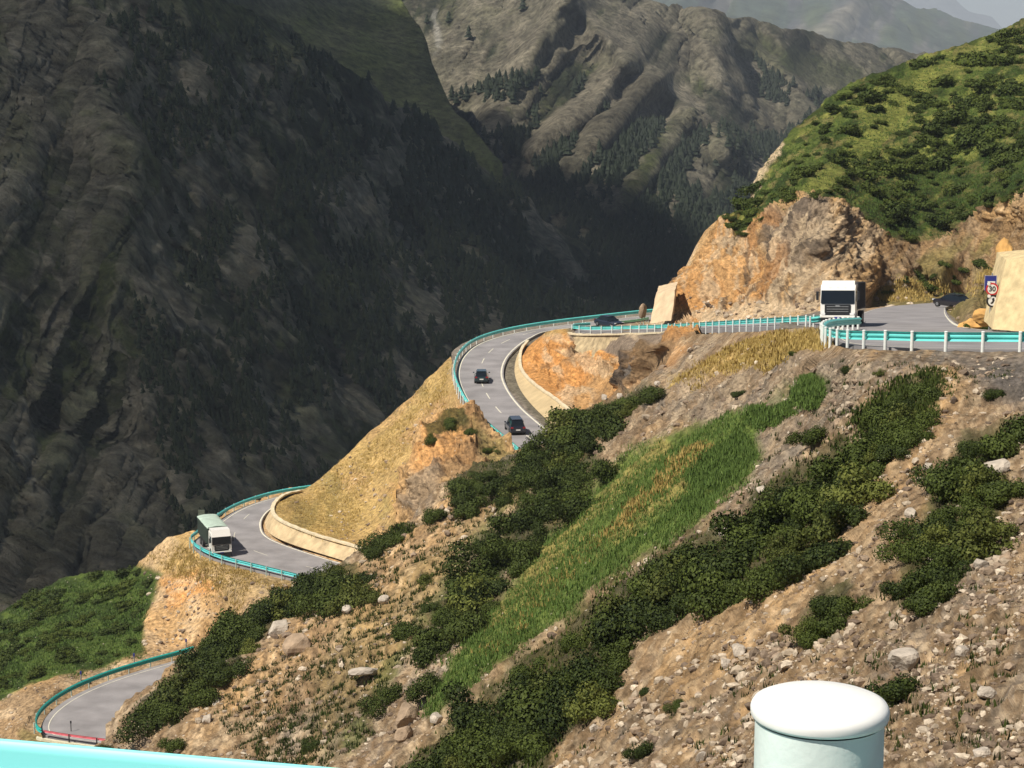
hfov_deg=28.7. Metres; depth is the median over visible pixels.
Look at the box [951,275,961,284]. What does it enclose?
cushion shrub
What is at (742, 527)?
shrub
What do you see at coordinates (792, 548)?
shrub
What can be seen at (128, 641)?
cushion shrub
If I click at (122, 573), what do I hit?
cushion shrub
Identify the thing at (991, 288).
road sign
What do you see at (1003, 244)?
boulder
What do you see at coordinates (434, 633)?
shrub
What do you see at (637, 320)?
guardrail
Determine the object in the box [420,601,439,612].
shrub
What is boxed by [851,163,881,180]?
cushion shrub
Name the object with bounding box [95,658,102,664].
cushion shrub
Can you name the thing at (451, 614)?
shrub
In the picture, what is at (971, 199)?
cushion shrub
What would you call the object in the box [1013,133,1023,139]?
cushion shrub
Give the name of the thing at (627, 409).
shrub
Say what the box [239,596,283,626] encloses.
shrub
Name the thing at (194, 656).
shrub
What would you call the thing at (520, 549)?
shrub
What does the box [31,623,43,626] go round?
cushion shrub
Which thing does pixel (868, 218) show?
cushion shrub
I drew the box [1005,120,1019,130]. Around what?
cushion shrub
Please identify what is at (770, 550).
shrub
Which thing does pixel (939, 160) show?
cushion shrub
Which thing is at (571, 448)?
shrub
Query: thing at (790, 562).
shrub
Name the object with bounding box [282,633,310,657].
boulder
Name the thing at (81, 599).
cushion shrub
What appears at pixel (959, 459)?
shrub
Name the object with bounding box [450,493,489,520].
shrub
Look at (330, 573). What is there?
shrub
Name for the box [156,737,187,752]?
shrub
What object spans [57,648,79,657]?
cushion shrub
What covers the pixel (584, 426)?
shrub
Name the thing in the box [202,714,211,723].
boulder
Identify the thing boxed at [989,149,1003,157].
cushion shrub
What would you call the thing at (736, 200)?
cushion shrub
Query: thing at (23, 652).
cushion shrub
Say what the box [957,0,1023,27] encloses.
sky
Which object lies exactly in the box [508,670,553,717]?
shrub
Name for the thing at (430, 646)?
shrub
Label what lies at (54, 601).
cushion shrub
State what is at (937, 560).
shrub
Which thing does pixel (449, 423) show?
shrub
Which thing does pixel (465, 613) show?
shrub
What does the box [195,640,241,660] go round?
shrub
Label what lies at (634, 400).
shrub
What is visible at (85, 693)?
road marking
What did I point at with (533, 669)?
shrub
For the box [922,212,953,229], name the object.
cushion shrub
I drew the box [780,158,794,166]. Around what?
cushion shrub
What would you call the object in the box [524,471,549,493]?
shrub
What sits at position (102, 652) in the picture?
cushion shrub
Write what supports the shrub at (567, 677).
on the hillside at (649, 659)
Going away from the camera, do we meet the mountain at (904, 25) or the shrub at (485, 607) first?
the shrub at (485, 607)
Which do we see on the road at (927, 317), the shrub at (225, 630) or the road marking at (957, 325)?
the road marking at (957, 325)
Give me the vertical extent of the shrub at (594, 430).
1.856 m
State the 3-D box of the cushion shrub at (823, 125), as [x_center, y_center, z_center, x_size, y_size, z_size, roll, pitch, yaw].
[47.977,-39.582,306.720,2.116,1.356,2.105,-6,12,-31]
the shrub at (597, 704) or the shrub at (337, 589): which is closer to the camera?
the shrub at (597, 704)
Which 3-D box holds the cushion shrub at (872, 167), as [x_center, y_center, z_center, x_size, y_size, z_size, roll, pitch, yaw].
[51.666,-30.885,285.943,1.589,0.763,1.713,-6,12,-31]
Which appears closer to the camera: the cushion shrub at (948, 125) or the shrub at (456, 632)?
the shrub at (456, 632)
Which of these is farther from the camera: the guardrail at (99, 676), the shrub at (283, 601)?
the guardrail at (99, 676)
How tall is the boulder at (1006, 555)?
0.547 m
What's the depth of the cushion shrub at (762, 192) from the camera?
279.47 m
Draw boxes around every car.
[473,369,489,382]
[504,415,525,433]
[594,315,623,325]
[932,293,968,306]
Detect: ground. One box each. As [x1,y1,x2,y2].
[451,312,651,427]
[780,307,1023,344]
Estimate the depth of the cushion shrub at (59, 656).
233.54 m
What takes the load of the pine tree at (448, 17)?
on the mountain at (680, 69)
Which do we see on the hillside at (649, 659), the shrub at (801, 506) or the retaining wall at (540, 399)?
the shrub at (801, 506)
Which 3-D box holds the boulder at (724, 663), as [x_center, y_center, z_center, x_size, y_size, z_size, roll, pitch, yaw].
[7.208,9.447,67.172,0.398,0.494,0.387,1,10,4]
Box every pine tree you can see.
[445,11,451,20]
[464,25,472,36]
[518,0,526,8]
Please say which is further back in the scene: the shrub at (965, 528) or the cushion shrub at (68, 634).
the cushion shrub at (68, 634)
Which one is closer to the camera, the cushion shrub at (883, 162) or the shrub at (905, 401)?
the shrub at (905, 401)
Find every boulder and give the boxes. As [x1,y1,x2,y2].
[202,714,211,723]
[268,619,287,635]
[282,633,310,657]
[305,697,312,704]
[342,605,351,613]
[348,667,377,675]
[378,595,388,604]
[394,726,412,742]
[395,702,417,728]
[430,712,442,723]
[589,724,598,732]
[638,303,646,321]
[696,751,705,761]
[721,658,730,668]
[732,643,745,656]
[756,485,764,492]
[833,418,840,426]
[887,647,919,670]
[904,507,916,517]
[955,645,969,656]
[957,318,985,329]
[972,308,987,327]
[973,558,988,568]
[973,747,990,757]
[977,686,996,698]
[984,458,1009,472]
[986,651,996,660]
[995,237,1013,252]
[999,552,1012,559]
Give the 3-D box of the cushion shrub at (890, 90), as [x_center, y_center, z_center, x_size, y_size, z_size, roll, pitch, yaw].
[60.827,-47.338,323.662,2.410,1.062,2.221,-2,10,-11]
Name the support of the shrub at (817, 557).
on the hillside at (649, 659)
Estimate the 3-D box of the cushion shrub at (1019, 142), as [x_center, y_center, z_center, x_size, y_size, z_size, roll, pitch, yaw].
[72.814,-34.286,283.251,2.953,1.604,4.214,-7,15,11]
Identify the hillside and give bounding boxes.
[0,487,342,742]
[93,327,1023,767]
[274,356,462,546]
[392,400,520,523]
[520,312,699,408]
[645,18,1023,333]
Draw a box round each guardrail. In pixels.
[0,680,889,767]
[33,646,193,733]
[42,730,104,743]
[189,485,309,579]
[453,309,652,450]
[571,315,820,333]
[600,317,648,325]
[820,316,1023,351]
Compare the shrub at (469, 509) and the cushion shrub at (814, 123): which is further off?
the cushion shrub at (814, 123)
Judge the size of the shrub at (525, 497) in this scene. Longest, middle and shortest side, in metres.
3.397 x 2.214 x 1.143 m
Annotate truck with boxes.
[197,514,233,556]
[816,280,865,325]
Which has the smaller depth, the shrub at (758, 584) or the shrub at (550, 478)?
the shrub at (758, 584)
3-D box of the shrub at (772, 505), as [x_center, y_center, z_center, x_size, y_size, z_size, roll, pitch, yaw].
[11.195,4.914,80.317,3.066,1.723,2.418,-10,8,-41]
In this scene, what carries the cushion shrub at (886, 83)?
on the hillside at (800, 249)
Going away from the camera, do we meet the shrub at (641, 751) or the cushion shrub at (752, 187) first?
the shrub at (641, 751)
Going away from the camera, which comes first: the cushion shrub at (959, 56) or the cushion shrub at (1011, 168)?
the cushion shrub at (1011, 168)
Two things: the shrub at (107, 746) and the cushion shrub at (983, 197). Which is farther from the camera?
the cushion shrub at (983, 197)
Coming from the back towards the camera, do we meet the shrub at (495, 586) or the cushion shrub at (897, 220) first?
the cushion shrub at (897, 220)
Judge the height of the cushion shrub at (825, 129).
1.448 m
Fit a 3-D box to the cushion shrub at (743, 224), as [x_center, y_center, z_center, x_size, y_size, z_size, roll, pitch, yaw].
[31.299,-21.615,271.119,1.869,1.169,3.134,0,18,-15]
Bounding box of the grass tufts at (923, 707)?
[574,357,1017,760]
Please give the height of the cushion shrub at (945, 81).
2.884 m
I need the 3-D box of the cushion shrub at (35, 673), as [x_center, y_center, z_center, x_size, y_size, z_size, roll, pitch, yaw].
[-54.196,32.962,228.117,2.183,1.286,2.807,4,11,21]
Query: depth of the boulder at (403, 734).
98.28 m
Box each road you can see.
[41,661,174,744]
[194,497,339,580]
[456,315,650,448]
[575,320,864,333]
[834,303,1023,351]
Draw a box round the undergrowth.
[134,365,961,767]
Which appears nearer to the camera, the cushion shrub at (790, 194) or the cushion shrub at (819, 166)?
the cushion shrub at (790, 194)
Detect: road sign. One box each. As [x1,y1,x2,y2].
[198,510,204,515]
[984,273,998,329]
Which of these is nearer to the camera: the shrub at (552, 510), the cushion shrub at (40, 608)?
the shrub at (552, 510)
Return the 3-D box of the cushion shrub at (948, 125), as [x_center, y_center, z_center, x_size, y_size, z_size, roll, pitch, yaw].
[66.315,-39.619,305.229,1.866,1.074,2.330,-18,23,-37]
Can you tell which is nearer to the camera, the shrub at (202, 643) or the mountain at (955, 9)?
the shrub at (202, 643)
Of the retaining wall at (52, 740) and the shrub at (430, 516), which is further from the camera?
the retaining wall at (52, 740)
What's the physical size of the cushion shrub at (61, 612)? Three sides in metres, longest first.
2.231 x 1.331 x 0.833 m
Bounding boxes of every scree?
[0,571,293,735]
[109,341,1023,767]
[294,373,452,541]
[673,277,983,318]
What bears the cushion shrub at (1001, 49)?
on the hillside at (800, 249)
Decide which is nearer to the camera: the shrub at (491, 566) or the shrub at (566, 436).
the shrub at (491, 566)
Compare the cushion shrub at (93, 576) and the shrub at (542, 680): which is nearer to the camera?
the shrub at (542, 680)
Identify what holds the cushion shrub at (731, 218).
on the hillside at (800, 249)
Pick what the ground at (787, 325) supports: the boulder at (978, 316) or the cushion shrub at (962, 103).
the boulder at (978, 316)
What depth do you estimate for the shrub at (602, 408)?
179.51 m
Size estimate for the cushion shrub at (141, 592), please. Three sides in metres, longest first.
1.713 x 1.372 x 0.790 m
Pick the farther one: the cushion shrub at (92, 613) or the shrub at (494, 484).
the cushion shrub at (92, 613)
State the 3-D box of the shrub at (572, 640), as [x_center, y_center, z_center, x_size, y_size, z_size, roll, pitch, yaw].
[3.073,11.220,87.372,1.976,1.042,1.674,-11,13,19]
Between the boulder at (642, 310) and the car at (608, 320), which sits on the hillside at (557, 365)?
the boulder at (642, 310)
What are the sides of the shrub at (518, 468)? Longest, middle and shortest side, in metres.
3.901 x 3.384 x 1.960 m
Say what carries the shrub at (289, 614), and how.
on the hillside at (649, 659)
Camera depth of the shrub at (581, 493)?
137.34 m
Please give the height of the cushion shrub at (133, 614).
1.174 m
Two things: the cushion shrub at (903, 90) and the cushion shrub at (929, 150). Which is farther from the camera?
the cushion shrub at (903, 90)
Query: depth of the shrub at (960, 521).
67.00 m
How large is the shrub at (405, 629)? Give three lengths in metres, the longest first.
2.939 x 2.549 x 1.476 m
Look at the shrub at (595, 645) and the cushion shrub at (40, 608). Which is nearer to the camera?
the shrub at (595, 645)
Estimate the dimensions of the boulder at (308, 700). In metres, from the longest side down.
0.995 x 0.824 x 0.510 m
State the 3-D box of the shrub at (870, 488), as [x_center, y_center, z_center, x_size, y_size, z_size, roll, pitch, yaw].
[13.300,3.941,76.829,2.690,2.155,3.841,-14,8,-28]
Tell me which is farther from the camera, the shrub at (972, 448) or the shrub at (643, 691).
the shrub at (972, 448)
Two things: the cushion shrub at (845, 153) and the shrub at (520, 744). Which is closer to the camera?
the shrub at (520, 744)
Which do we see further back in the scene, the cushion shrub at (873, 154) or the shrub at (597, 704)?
the cushion shrub at (873, 154)
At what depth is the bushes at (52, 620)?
247.37 m
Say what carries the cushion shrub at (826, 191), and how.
on the hillside at (800, 249)
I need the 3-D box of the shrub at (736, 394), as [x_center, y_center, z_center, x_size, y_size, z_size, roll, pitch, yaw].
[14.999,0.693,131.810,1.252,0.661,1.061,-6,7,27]
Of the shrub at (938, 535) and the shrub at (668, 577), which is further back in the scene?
the shrub at (668, 577)
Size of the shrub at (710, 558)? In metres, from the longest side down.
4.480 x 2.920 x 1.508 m
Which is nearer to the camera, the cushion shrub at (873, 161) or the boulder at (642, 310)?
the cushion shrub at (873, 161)
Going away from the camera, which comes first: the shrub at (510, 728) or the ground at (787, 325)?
the shrub at (510, 728)
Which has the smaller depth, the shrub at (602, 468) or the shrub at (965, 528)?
the shrub at (965, 528)
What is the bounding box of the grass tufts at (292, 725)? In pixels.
[214,501,504,766]
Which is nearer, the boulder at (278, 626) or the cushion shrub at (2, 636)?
the boulder at (278, 626)
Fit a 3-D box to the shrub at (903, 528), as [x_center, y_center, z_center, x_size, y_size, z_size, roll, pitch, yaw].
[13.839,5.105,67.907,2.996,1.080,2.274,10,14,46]
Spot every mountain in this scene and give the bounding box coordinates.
[0,0,628,611]
[226,0,502,181]
[402,0,925,283]
[653,0,998,53]
[903,0,1001,28]
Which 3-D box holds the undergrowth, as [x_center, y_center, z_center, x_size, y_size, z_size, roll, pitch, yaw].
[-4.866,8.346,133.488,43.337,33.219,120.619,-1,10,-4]
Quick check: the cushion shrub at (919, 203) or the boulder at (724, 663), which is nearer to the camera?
the boulder at (724, 663)
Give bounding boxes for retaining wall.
[36,736,94,746]
[265,490,360,560]
[514,340,569,422]
[567,331,664,357]
[650,281,677,322]
[984,250,1023,330]
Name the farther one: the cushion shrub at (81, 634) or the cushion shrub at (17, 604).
the cushion shrub at (17, 604)
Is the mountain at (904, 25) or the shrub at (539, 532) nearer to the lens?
the shrub at (539, 532)
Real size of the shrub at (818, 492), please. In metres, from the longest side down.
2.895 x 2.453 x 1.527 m
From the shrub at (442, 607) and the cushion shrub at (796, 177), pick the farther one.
the cushion shrub at (796, 177)
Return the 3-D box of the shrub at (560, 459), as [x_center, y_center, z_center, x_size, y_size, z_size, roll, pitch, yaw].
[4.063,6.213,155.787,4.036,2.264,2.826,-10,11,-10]
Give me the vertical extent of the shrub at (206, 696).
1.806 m
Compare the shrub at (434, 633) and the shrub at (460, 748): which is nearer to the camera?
the shrub at (460, 748)
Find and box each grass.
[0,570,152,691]
[143,541,291,613]
[418,372,827,718]
[598,325,833,535]
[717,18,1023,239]
[874,268,992,302]
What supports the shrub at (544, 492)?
on the hillside at (649, 659)
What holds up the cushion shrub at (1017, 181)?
on the hillside at (800, 249)
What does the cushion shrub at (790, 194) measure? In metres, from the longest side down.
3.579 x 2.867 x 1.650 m
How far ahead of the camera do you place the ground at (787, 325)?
164.37 m
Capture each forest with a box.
[93,0,655,532]
[448,50,824,305]
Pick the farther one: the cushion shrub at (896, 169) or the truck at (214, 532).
the cushion shrub at (896, 169)
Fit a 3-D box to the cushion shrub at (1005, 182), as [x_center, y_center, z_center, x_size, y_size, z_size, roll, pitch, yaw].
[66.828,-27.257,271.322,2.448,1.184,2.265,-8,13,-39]
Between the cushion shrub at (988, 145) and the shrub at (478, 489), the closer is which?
the shrub at (478, 489)
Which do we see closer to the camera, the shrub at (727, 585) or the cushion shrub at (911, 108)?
the shrub at (727, 585)
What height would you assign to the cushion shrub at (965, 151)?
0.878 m
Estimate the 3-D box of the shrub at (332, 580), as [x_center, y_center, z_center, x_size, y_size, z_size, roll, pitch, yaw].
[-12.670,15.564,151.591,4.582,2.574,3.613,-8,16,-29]
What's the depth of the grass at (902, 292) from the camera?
251.06 m
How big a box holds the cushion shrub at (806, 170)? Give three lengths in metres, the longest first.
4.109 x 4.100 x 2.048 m
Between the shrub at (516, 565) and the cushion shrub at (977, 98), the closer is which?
the shrub at (516, 565)
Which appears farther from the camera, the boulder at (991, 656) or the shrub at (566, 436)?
the shrub at (566, 436)
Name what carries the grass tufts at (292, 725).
on the hillside at (649, 659)
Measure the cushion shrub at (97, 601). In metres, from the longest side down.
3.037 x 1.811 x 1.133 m
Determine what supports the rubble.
on the hillside at (649, 659)
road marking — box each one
[48,663,172,741]
[259,509,338,562]
[458,315,646,400]
[481,326,565,438]
[501,325,592,427]
[840,304,1002,348]
[944,306,1009,331]
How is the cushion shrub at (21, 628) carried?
on the hillside at (29, 701)
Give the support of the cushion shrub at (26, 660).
on the hillside at (29, 701)
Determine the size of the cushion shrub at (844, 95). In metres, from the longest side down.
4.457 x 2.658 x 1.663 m
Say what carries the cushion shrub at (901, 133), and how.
on the hillside at (800, 249)
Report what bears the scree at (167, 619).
on the hillside at (29, 701)
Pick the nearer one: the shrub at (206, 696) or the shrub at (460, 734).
the shrub at (460, 734)
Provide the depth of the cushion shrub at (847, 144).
293.52 m
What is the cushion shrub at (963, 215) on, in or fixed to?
on the hillside at (800, 249)
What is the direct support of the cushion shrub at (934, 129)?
on the hillside at (800, 249)
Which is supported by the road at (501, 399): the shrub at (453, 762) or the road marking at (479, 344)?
the road marking at (479, 344)
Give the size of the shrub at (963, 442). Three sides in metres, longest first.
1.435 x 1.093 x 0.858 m
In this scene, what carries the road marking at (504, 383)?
on the road at (501, 399)
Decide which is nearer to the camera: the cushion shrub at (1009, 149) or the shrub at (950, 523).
the shrub at (950, 523)
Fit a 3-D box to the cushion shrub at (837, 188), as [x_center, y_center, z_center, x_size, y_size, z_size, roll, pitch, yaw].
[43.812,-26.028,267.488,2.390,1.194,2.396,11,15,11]
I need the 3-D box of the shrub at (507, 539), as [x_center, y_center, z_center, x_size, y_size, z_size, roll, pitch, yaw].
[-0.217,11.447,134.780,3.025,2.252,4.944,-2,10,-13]
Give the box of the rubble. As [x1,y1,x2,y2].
[555,543,1023,767]
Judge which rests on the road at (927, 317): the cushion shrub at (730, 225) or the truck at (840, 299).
the truck at (840, 299)
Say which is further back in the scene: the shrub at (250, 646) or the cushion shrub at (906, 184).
the cushion shrub at (906, 184)
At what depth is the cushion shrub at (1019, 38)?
342.85 m
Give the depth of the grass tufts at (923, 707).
54.69 m
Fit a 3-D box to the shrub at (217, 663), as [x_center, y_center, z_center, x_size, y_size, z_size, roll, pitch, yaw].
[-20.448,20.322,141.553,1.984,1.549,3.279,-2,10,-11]
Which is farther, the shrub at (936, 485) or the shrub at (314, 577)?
the shrub at (314, 577)
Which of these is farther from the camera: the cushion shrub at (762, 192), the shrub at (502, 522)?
the cushion shrub at (762, 192)
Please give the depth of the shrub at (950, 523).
66.79 m
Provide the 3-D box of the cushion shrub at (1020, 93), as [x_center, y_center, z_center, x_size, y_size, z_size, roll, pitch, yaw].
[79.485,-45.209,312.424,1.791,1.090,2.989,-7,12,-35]
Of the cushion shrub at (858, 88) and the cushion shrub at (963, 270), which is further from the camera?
the cushion shrub at (858, 88)
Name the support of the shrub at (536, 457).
on the hillside at (649, 659)
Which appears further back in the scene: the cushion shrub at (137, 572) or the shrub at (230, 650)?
the cushion shrub at (137, 572)
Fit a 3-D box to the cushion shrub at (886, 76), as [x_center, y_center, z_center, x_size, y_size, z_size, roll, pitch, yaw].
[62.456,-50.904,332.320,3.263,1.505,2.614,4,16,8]
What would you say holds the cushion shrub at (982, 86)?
on the hillside at (800, 249)
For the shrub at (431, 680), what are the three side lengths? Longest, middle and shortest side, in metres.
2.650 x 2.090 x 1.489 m
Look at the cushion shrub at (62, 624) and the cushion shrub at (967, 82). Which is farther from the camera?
the cushion shrub at (967, 82)
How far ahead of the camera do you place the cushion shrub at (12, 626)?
271.57 m
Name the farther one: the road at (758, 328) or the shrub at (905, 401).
the road at (758, 328)
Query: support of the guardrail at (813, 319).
on the road at (758, 328)
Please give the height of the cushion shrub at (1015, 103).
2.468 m
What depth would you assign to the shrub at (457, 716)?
92.07 m
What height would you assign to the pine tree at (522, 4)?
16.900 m
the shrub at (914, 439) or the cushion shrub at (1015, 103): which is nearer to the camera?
the shrub at (914, 439)
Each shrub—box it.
[0,621,12,629]
[0,633,7,640]
[0,645,17,655]
[0,656,11,667]
[0,675,9,682]
[0,680,9,687]
[2,684,12,688]
[5,622,21,629]
[7,636,20,642]
[8,642,24,649]
[11,671,23,677]
[12,600,23,608]
[13,624,31,634]
[15,647,31,655]
[20,592,41,605]
[21,588,39,600]
[21,602,32,608]
[22,655,31,661]
[23,637,35,642]
[24,668,46,679]
[28,598,46,608]
[30,603,49,613]
[30,664,45,670]
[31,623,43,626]
[32,610,49,619]
[32,638,46,652]
[41,632,57,638]
[42,597,59,608]
[43,606,60,615]
[46,587,66,599]
[47,636,61,644]
[53,620,70,630]
[54,609,68,614]
[54,651,65,661]
[57,628,70,635]
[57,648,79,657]
[59,659,71,663]
[61,630,77,638]
[62,645,75,651]
[68,654,86,663]
[71,614,87,626]
[74,594,91,603]
[74,631,92,637]
[84,570,102,581]
[85,589,94,597]
[87,611,96,617]
[91,598,103,604]
[95,588,106,595]
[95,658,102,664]
[95,744,113,747]
[96,625,117,635]
[96,650,107,654]
[100,615,117,620]
[101,584,121,594]
[101,592,118,599]
[107,622,129,634]
[112,600,139,612]
[112,702,180,746]
[114,565,133,578]
[115,578,139,589]
[117,587,133,596]
[124,638,137,645]
[130,608,143,617]
[131,567,142,575]
[131,675,176,719]
[132,624,143,630]
[138,590,147,596]
[141,578,153,586]
[152,700,170,712]
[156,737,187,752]
[157,659,229,702]
[158,692,197,726]
[164,681,191,705]
[173,640,236,671]
[181,649,205,670]
[185,676,221,708]
[189,656,209,672]
[193,653,228,672]
[194,631,219,651]
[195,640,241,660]
[199,659,254,689]
[205,607,246,644]
[211,657,234,673]
[215,617,235,643]
[216,618,251,643]
[228,613,253,627]
[229,630,262,647]
[229,654,256,675]
[236,637,262,655]
[237,597,264,630]
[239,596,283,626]
[243,618,267,633]
[262,588,293,620]
[267,584,297,598]
[281,597,303,618]
[285,579,338,618]
[291,572,321,599]
[300,738,318,751]
[307,566,326,585]
[313,593,341,618]
[315,573,343,594]
[317,561,343,578]
[323,574,373,618]
[326,567,342,583]
[334,585,349,593]
[339,571,377,585]
[352,584,382,606]
[353,530,400,553]
[356,681,404,718]
[362,545,384,559]
[386,534,405,544]
[389,618,423,642]
[400,753,435,767]
[402,669,442,703]
[407,732,475,767]
[408,628,439,646]
[410,644,441,668]
[414,620,455,651]
[415,623,452,656]
[417,571,435,588]
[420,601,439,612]
[421,506,448,525]
[423,433,437,445]
[429,609,448,626]
[432,604,450,613]
[435,537,510,580]
[439,728,474,749]
[440,417,457,430]
[440,605,475,623]
[440,611,490,645]
[440,679,485,731]
[442,711,501,755]
[442,738,474,767]
[444,475,476,494]
[444,569,503,617]
[444,570,493,597]
[447,488,477,507]
[449,608,492,624]
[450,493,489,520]
[452,574,515,610]
[453,735,489,767]
[455,733,520,767]
[463,697,510,743]
[464,427,478,435]
[468,478,482,487]
[469,470,498,482]
[471,531,499,555]
[474,482,491,493]
[477,535,543,560]
[478,599,501,614]
[481,475,510,497]
[483,446,500,454]
[485,503,533,534]
[485,728,550,764]
[488,534,519,561]
[493,495,512,507]
[494,692,511,714]
[497,478,526,500]
[497,683,550,731]
[498,718,535,742]
[502,668,561,694]
[505,545,538,577]
[507,460,544,477]
[507,509,541,532]
[508,655,546,683]
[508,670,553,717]
[511,539,542,560]
[512,441,541,464]
[512,469,528,486]
[515,491,536,508]
[517,461,547,487]
[519,709,545,738]
[523,431,576,450]
[524,450,549,464]
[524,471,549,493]
[524,502,537,515]
[525,520,548,545]
[525,737,551,761]
[529,495,600,525]
[531,678,591,743]
[532,477,584,509]
[537,409,576,443]
[537,464,586,489]
[538,439,581,461]
[540,664,573,690]
[542,457,555,468]
[543,690,583,718]
[544,450,580,470]
[545,405,596,423]
[546,461,590,474]
[547,647,606,698]
[551,665,606,690]
[555,423,587,446]
[558,635,571,653]
[560,477,595,507]
[560,629,593,651]
[561,470,594,484]
[562,679,620,724]
[563,450,585,464]
[571,413,605,440]
[576,433,606,455]
[578,589,632,645]
[585,593,649,647]
[586,594,647,635]
[588,454,626,484]
[589,417,603,438]
[590,399,618,415]
[590,664,626,694]
[591,639,610,656]
[593,402,624,418]
[595,632,650,666]
[596,404,629,442]
[604,650,633,675]
[604,695,617,706]
[611,394,641,406]
[612,401,637,418]
[621,740,655,761]
[624,558,657,595]
[635,598,682,634]
[636,386,666,405]
[637,553,689,607]
[639,687,648,696]
[641,537,723,579]
[656,567,696,592]
[662,698,684,713]
[667,553,714,595]
[668,590,695,615]
[673,551,739,594]
[676,542,713,564]
[680,584,750,622]
[688,522,768,584]
[702,539,766,586]
[706,499,787,538]
[718,522,781,555]
[718,578,746,597]
[721,213,729,219]
[724,222,736,228]
[728,196,744,209]
[728,216,737,221]
[730,389,746,398]
[731,222,741,229]
[733,560,794,605]
[735,178,765,196]
[735,219,747,227]
[735,230,748,236]
[738,197,755,208]
[741,564,763,581]
[742,207,758,217]
[743,218,750,223]
[750,197,765,204]
[752,484,818,521]
[757,483,810,499]
[758,188,772,194]
[760,544,809,572]
[761,530,790,561]
[766,565,806,591]
[769,193,777,199]
[769,537,850,589]
[774,477,830,504]
[775,537,814,558]
[776,185,789,191]
[776,612,821,644]
[777,187,799,202]
[778,524,811,543]
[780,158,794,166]
[781,486,840,528]
[782,513,804,529]
[783,482,850,505]
[783,554,809,574]
[785,424,828,448]
[787,165,816,176]
[787,500,847,550]
[789,171,805,180]
[792,160,805,164]
[795,615,822,650]
[804,431,874,486]
[805,593,841,615]
[807,190,822,198]
[808,537,853,552]
[810,120,820,124]
[810,596,836,618]
[811,162,823,169]
[813,600,851,638]
[816,459,897,507]
[817,135,830,140]
[818,122,832,128]
[818,125,829,133]
[820,500,870,526]
[823,104,852,113]
[823,189,832,193]
[825,153,852,165]
[830,469,849,485]
[832,184,847,193]
[833,91,853,100]
[835,175,856,186]
[836,124,862,136]
[836,148,856,157]
[836,595,875,615]
[840,365,852,375]
[841,110,857,118]
[841,488,856,508]
[842,458,888,482]
[843,142,853,147]
[844,170,855,176]
[845,99,866,105]
[849,84,866,91]
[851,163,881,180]
[852,88,888,102]
[852,158,870,166]
[859,403,887,428]
[860,183,887,195]
[862,149,882,159]
[862,443,876,462]
[864,672,924,704]
[865,105,884,112]
[865,216,873,220]
[867,423,911,454]
[868,425,879,435]
[869,124,878,128]
[870,159,882,164]
[870,165,879,169]
[871,368,885,375]
[871,535,941,564]
[873,79,901,87]
[873,119,887,124]
[873,443,912,462]
[874,158,890,169]
[874,514,953,545]
[876,400,933,428]
[877,578,910,600]
[878,73,897,80]
[879,160,909,176]
[879,197,896,210]
[879,418,912,440]
[880,290,893,294]
[882,88,894,93]
[882,147,911,155]
[882,200,913,218]
[883,184,908,198]
[883,218,894,223]
[883,393,905,408]
[885,396,915,415]
[887,99,899,106]
[888,156,898,162]
[889,409,942,434]
[892,217,901,223]
[894,130,909,137]
[895,198,907,206]
[896,85,915,94]
[896,158,906,163]
[896,178,916,189]
[897,427,929,448]
[897,549,960,595]
[898,230,920,242]
[901,577,963,617]
[903,143,918,153]
[903,162,928,173]
[903,425,935,440]
[903,538,982,567]
[905,380,944,400]
[907,56,940,67]
[907,105,923,112]
[907,125,923,131]
[907,153,927,164]
[907,456,967,486]
[908,89,941,106]
[912,114,930,123]
[912,140,925,147]
[913,197,933,209]
[914,269,928,283]
[914,518,959,538]
[915,104,927,108]
[915,133,952,148]
[915,518,952,554]
[916,193,927,199]
[917,278,938,292]
[917,550,955,578]
[919,579,957,603]
[920,120,944,137]
[920,150,952,170]
[920,454,984,504]
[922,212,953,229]
[923,170,935,177]
[924,501,960,522]
[925,147,936,153]
[925,556,974,583]
[926,74,958,87]
[932,101,948,107]
[932,109,954,118]
[933,54,945,59]
[935,106,971,124]
[936,209,944,214]
[937,106,949,110]
[937,144,960,155]
[937,259,952,267]
[940,180,972,195]
[940,458,1013,503]
[941,122,953,127]
[944,202,955,207]
[945,464,1001,481]
[948,209,975,220]
[948,453,979,470]
[948,506,1019,543]
[948,511,1021,562]
[949,95,974,108]
[951,50,1001,66]
[951,127,985,148]
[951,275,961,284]
[951,523,990,545]
[952,490,995,519]
[954,159,964,163]
[954,439,978,456]
[955,53,966,60]
[955,168,966,174]
[955,205,965,210]
[955,438,1017,460]
[955,515,976,527]
[956,122,978,132]
[958,267,969,272]
[963,148,972,153]
[964,78,975,86]
[966,93,992,105]
[966,196,978,203]
[969,79,1003,94]
[970,113,989,124]
[971,136,1003,155]
[971,258,987,267]
[973,99,996,111]
[974,429,1023,460]
[974,477,1023,507]
[979,123,1022,138]
[980,191,988,200]
[981,176,990,182]
[981,388,1005,401]
[982,264,992,270]
[983,200,993,207]
[983,479,1023,497]
[984,36,996,42]
[984,72,1004,81]
[984,190,997,198]
[986,154,1021,167]
[989,114,1017,125]
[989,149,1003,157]
[992,47,1004,53]
[992,79,1023,96]
[994,27,1021,37]
[994,170,1011,179]
[995,37,1017,44]
[995,412,1023,442]
[997,55,1015,65]
[998,97,1023,109]
[1000,143,1023,156]
[1000,164,1018,173]
[1000,179,1011,185]
[1000,196,1011,202]
[1003,43,1013,49]
[1005,45,1023,55]
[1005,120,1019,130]
[1012,92,1023,95]
[1013,32,1023,43]
[1013,58,1023,63]
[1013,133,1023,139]
[1014,178,1023,183]
[1016,137,1023,146]
[1016,188,1023,193]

